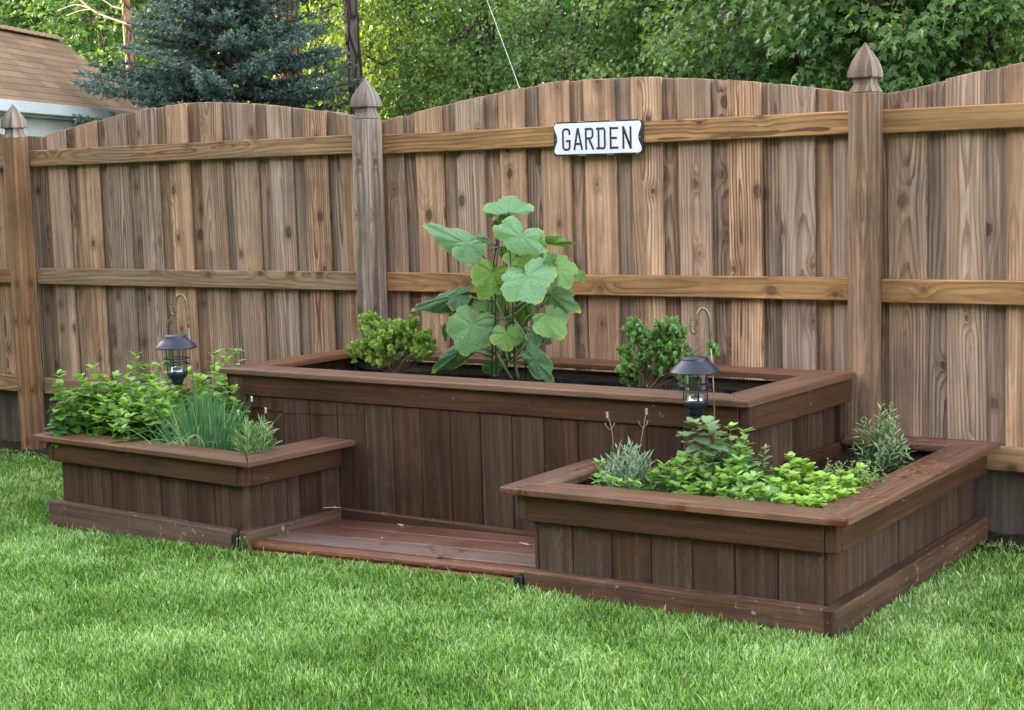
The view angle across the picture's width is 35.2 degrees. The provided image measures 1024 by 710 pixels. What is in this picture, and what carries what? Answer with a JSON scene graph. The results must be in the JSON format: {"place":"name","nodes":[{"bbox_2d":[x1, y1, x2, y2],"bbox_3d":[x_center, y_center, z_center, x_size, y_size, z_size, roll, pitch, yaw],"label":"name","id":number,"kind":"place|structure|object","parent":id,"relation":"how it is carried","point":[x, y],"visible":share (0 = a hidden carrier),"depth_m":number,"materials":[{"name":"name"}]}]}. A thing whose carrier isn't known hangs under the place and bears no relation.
{"place":"outdoors","nodes":[
{"label":"outdoors","id":0,"kind":"place"},
{"bbox_2d":[0,447,1023,709],"bbox_3d":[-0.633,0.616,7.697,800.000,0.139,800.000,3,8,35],"label":"ground","id":1,"kind":"structure","parent":0,"point":[504,650],"depth_m":4.62,"materials":[{"name":"green plant"}]},
{"bbox_2d":[0,24,147,136],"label":"garage","id":2,"kind":"structure","parent":1,"relation":"on","point":[41,94],"depth_m":14.33,"materials":[{"name":"brown concrete"}]},
{"bbox_2d":[0,0,152,55],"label":"tree","id":3,"kind":"object","parent":1,"relation":"on","point":[16,20],"visible":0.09,"depth_m":22.80,"materials":[{"name":"green plant"}]},
{"bbox_2d":[57,0,136,88],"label":"pine tree","id":4,"kind":"object","parent":1,"relation":"on","point":[127,14],"visible":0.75,"depth_m":19.00,"materials":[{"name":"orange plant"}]},
{"bbox_2d":[6,0,215,107],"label":"tree","id":5,"kind":"object","parent":1,"relation":"on","point":[101,52],"visible":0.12,"depth_m":20.60,"materials":[{"name":"green plant"}]},
{"bbox_2d":[31,409,354,551],"bbox_3d":[-1.090,0.502,7.053,1.394,0.416,1.493,3,8,35],"label":"planter box","id":6,"kind":"object","parent":1,"relation":"on","point":[223,499],"visible":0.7,"depth_m":6.43,"materials":[{"name":"brown wood"}]},
{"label":"soil","id":7,"kind":"structure","parent":6,"relation":"in","visible":0},
{"bbox_2d":[43,348,255,447],"bbox_3d":[-1.468,0.194,6.912,0.852,0.416,0.772,3,8,35],"label":"mint","id":8,"kind":"object","parent":7,"relation":"on","point":[93,414],"visible":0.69,"depth_m":6.87,"materials":[{"name":"green plant"}]},
{"bbox_2d":[169,294,197,442],"bbox_3d":[-1.319,0.091,6.493,0.085,0.676,0.010,-2,6,0],"label":"shepherd hook","id":9,"kind":"object","parent":7,"relation":"on","point":[175,307],"visible":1,"depth_m":6.46,"materials":[{"name":"black metal"}]},
{"bbox_2d":[154,316,197,384],"bbox_3d":[-1.348,-0.019,6.481,0.172,0.279,0.172,3,8,35],"label":"hanging lantern","id":10,"kind":"object","parent":9,"relation":"hanging from","point":[176,375],"visible":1,"depth_m":6.46,"materials":[{"name":"black metal"}]},
{"bbox_2d":[115,387,284,451],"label":"chives","id":11,"kind":"object","parent":7,"relation":"on","point":[210,433],"visible":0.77,"depth_m":6.52,"materials":[{"name":"green plant"}]},
{"bbox_2d":[229,396,282,454],"bbox_3d":[-1.012,0.294,6.336,0.195,0.267,0.388,-5,7,-25],"label":"lavender","id":12,"kind":"object","parent":7,"relation":"on","point":[250,429],"visible":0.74,"depth_m":6.28,"materials":[{"name":"green plant"}]},
{"bbox_2d":[69,0,366,123],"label":"blue spruce","id":13,"kind":"object","parent":1,"relation":"on","point":[246,64],"visible":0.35,"depth_m":13.98,"materials":[{"name":"grey plant"}]},
{"bbox_2d":[235,536,250,551],"bbox_3d":[-1.028,0.712,6.106,0.054,0.050,0.076,3,8,35],"label":"weed","id":14,"kind":"object","parent":1,"relation":"on","point":[242,543],"visible":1,"depth_m":6.11,"materials":[{"name":"green plant"}]},
{"bbox_2d":[276,0,305,108],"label":"pine tree","id":15,"kind":"object","parent":1,"relation":"on","point":[298,50],"visible":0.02,"depth_m":15.66,"materials":[{"name":"orange plant"}]},
{"bbox_2d":[231,0,426,120],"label":"tree","id":16,"kind":"object","parent":1,"relation":"on","point":[328,13],"visible":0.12,"depth_m":18.15,"materials":[{"name":"green plant"}]},
{"bbox_2d":[343,0,362,114],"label":"pine tree","id":17,"kind":"object","parent":1,"relation":"on","point":[351,23],"visible":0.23,"depth_m":14.58,"materials":[{"name":"brown plant"}]},
{"bbox_2d":[251,519,535,581],"bbox_3d":[-0.331,0.746,5.989,1.380,0.139,0.520,3,8,35],"label":"deck step","id":18,"kind":"object","parent":1,"relation":"on","point":[458,551],"visible":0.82,"depth_m":5.95,"materials":[{"name":"brown wood"}]},
{"bbox_2d":[310,0,476,121],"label":"tree","id":19,"kind":"object","parent":1,"relation":"on","point":[377,14],"visible":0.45,"depth_m":14.97,"materials":[{"name":"green plant"}]},
{"bbox_2d":[357,0,618,119],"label":"tree","id":20,"kind":"object","parent":1,"relation":"on","point":[478,72],"visible":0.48,"depth_m":14.30,"materials":[{"name":"green plant"}]},
{"bbox_2d":[487,1,519,87],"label":"wire","id":21,"kind":"object","parent":20,"relation":"on","point":[503,44],"visible":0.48,"depth_m":11.81,"materials":[{"name":"metal"}]},
{"bbox_2d":[2,0,1007,119],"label":"wood","id":22,"kind":"object","parent":1,"relation":"on","point":[431,10],"visible":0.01,"depth_m":23.45,"materials":[{"name":"green plant"}]},
{"bbox_2d":[0,42,1023,534],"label":"wooden fence","id":23,"kind":"object","parent":1,"relation":"on","point":[866,230],"visible":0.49,"depth_m":6.90,"materials":[{"name":"brown wood"}]},
{"bbox_2d":[554,119,643,155],"bbox_3d":[0.359,-0.910,6.775,0.440,0.148,0.016,3,8,35],"label":"garden sign","id":24,"kind":"object","parent":23,"relation":"attached to","point":[603,137],"visible":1,"depth_m":6.76,"materials":[{"name":"white metal"}]},
{"bbox_2d":[46,0,1019,111],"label":"wood","id":25,"kind":"object","parent":1,"relation":"on","point":[736,42],"depth_m":21.57,"materials":[{"name":"green plant"}]},
{"bbox_2d":[219,348,855,536],"bbox_3d":[0.034,0.377,6.519,2.524,0.641,0.888,3,8,35],"label":"planter box","id":26,"kind":"object","parent":1,"relation":"on","point":[457,447],"visible":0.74,"depth_m":6.18,"materials":[{"name":"brown wood"}]},
{"bbox_2d":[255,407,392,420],"bbox_3d":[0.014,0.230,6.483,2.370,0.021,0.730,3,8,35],"label":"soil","id":27,"kind":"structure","parent":26,"relation":"in","point":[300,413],"depth_m":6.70,"materials":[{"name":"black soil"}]},
{"bbox_2d":[345,310,437,373],"bbox_3d":[-0.519,-0.050,6.905,0.500,0.287,0.212,3,8,35],"label":"shrub","id":28,"kind":"object","parent":27,"relation":"on","point":[399,339],"visible":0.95,"depth_m":6.87,"materials":[{"name":"green plant"}]},
{"bbox_2d":[411,196,585,382],"bbox_3d":[-0.046,-0.267,6.554,0.854,0.754,0.271,4,8,42],"label":"cucumber vine","id":29,"kind":"object","parent":27,"relation":"on","point":[533,274],"visible":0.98,"depth_m":6.51,"materials":[{"name":"green plant"}]},
{"bbox_2d":[490,214,531,381],"bbox_3d":[-0.012,-0.172,6.579,0.171,0.801,0.171,3,8,35],"label":"plant support","id":30,"kind":"object","parent":27,"relation":"on","point":[515,378],"visible":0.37,"depth_m":6.55,"materials":[{"name":"green plastic"}]},
{"bbox_2d":[614,315,719,387],"bbox_3d":[0.593,-0.002,6.160,0.457,0.304,0.136,3,8,35],"label":"shrub","id":31,"kind":"object","parent":27,"relation":"on","point":[661,339],"visible":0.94,"depth_m":6.16,"materials":[{"name":"green plant"}]},
{"bbox_2d":[462,0,723,94],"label":"tree","id":32,"kind":"object","parent":1,"relation":"on","point":[587,48],"visible":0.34,"depth_m":12.85,"materials":[{"name":"green plant"}]},
{"bbox_2d":[566,0,787,81],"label":"tree","id":33,"kind":"object","parent":1,"relation":"on","point":[597,73],"visible":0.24,"depth_m":12.34,"materials":[{"name":"green plant"}]},
{"bbox_2d":[499,434,1000,641],"bbox_3d":[0.889,0.584,5.626,1.228,0.420,1.532,3,8,35],"label":"planter box","id":34,"kind":"object","parent":1,"relation":"on","point":[844,563],"visible":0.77,"depth_m":5.08,"materials":[{"name":"brown wood"}]},
{"bbox_2d":[614,476,756,497],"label":"soil","id":35,"kind":"structure","parent":34,"relation":"in","point":[663,487],"depth_m":5.50,"materials":[{"name":"black soil"}]},
{"bbox_2d":[588,458,644,488],"bbox_3d":[0.334,0.422,5.292,0.122,0.146,0.284,-8,9,-43],"label":"mint","id":36,"kind":"object","parent":35,"relation":"on","point":[608,477],"visible":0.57,"depth_m":5.31,"materials":[{"name":"green plant"}]},
{"bbox_2d":[594,408,660,490],"bbox_3d":[0.389,0.332,5.381,0.183,0.314,0.363,-4,7,-19],"label":"lavender","id":37,"kind":"object","parent":35,"relation":"on","point":[633,470],"visible":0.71,"depth_m":5.33,"materials":[{"name":"green plant"}]},
{"bbox_2d":[689,307,715,472],"bbox_3d":[0.643,0.162,5.429,0.085,0.648,0.010,-2,6,0],"label":"shepherd hook","id":38,"kind":"object","parent":35,"relation":"on","point":[696,323],"visible":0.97,"depth_m":5.40,"materials":[{"name":"black metal"}]},
{"bbox_2d":[669,334,720,416],"bbox_3d":[0.614,0.067,5.419,0.172,0.279,0.172,3,8,35],"label":"hanging lantern","id":39,"kind":"object","parent":38,"relation":"hanging from","point":[695,403],"visible":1,"depth_m":5.39,"materials":[{"name":"black metal"}]},
{"bbox_2d":[676,415,729,489],"bbox_3d":[0.641,0.346,5.270,0.216,0.303,0.158,3,8,35],"label":"sage","id":40,"kind":"object","parent":35,"relation":"in","point":[710,425],"visible":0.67,"depth_m":5.26,"materials":[{"name":"green plant"}]},
{"bbox_2d":[635,422,782,502],"bbox_3d":[0.656,0.372,5.164,0.568,0.287,0.345,3,8,35],"label":"mint","id":41,"kind":"object","parent":35,"relation":"on","point":[739,480],"visible":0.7,"depth_m":5.18,"materials":[{"name":"green plant"}]},
{"bbox_2d":[762,451,873,506],"bbox_3d":[0.960,0.421,5.143,0.394,0.168,0.599,3,8,35],"label":"oregano","id":42,"kind":"object","parent":35,"relation":"on","point":[811,491],"visible":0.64,"depth_m":5.12,"materials":[{"name":"green plant"}]},
{"bbox_2d":[774,453,916,485],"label":"soil","id":43,"kind":"structure","parent":34,"relation":"in","point":[842,458],"depth_m":5.90,"materials":[{"name":"black soil"}]},
{"bbox_2d":[821,457,913,506],"bbox_3d":[1.080,0.396,5.325,0.284,0.153,0.497,-4,6,-16],"label":"thyme","id":44,"kind":"object","parent":43,"relation":"on","point":[874,475],"visible":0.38,"depth_m":5.24,"materials":[{"name":"green plant"}]},
{"bbox_2d":[849,401,913,473],"bbox_3d":[1.309,0.288,5.737,0.175,0.270,0.286,-4,7,-18],"label":"rosemary","id":45,"kind":"object","parent":43,"relation":"on","point":[881,453],"visible":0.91,"depth_m":5.73,"materials":[{"name":"green plant"}]},
{"bbox_2d":[638,0,930,91],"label":"tree","id":46,"kind":"object","parent":1,"relation":"on","point":[784,69],"visible":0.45,"depth_m":11.23,"materials":[{"name":"green plant"}]},
{"bbox_2d":[740,0,1023,92],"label":"tree","id":47,"kind":"object","parent":1,"relation":"on","point":[893,34],"visible":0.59,"depth_m":10.29,"materials":[{"name":"green plant"}]},
{"bbox_2d":[819,22,1023,81],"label":"tree","id":48,"kind":"object","parent":1,"relation":"on","point":[1019,37],"visible":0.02,"depth_m":13.09,"materials":[{"name":"green plant"}]},
{"bbox_2d":[854,0,1023,92],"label":"tree","id":49,"kind":"object","parent":1,"relation":"on","point":[999,35],"visible":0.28,"depth_m":10.32,"materials":[{"name":"green plant"}]},
{"bbox_2d":[0,440,1023,553],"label":"soil","id":50,"kind":"structure","parent":0,"point":[994,537],"depth_m":5.97,"materials":[{"name":"brown soil"}]},
{"bbox_2d":[744,444,774,485],"bbox_3d":[0.822,0.387,5.445,0.160,0.170,0.094,-4,7,-18],"label":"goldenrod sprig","id":51,"kind":"object","parent":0,"point":[765,464],"visible":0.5,"depth_m":5.45,"materials":[{"name":"green plant"}]}
]}

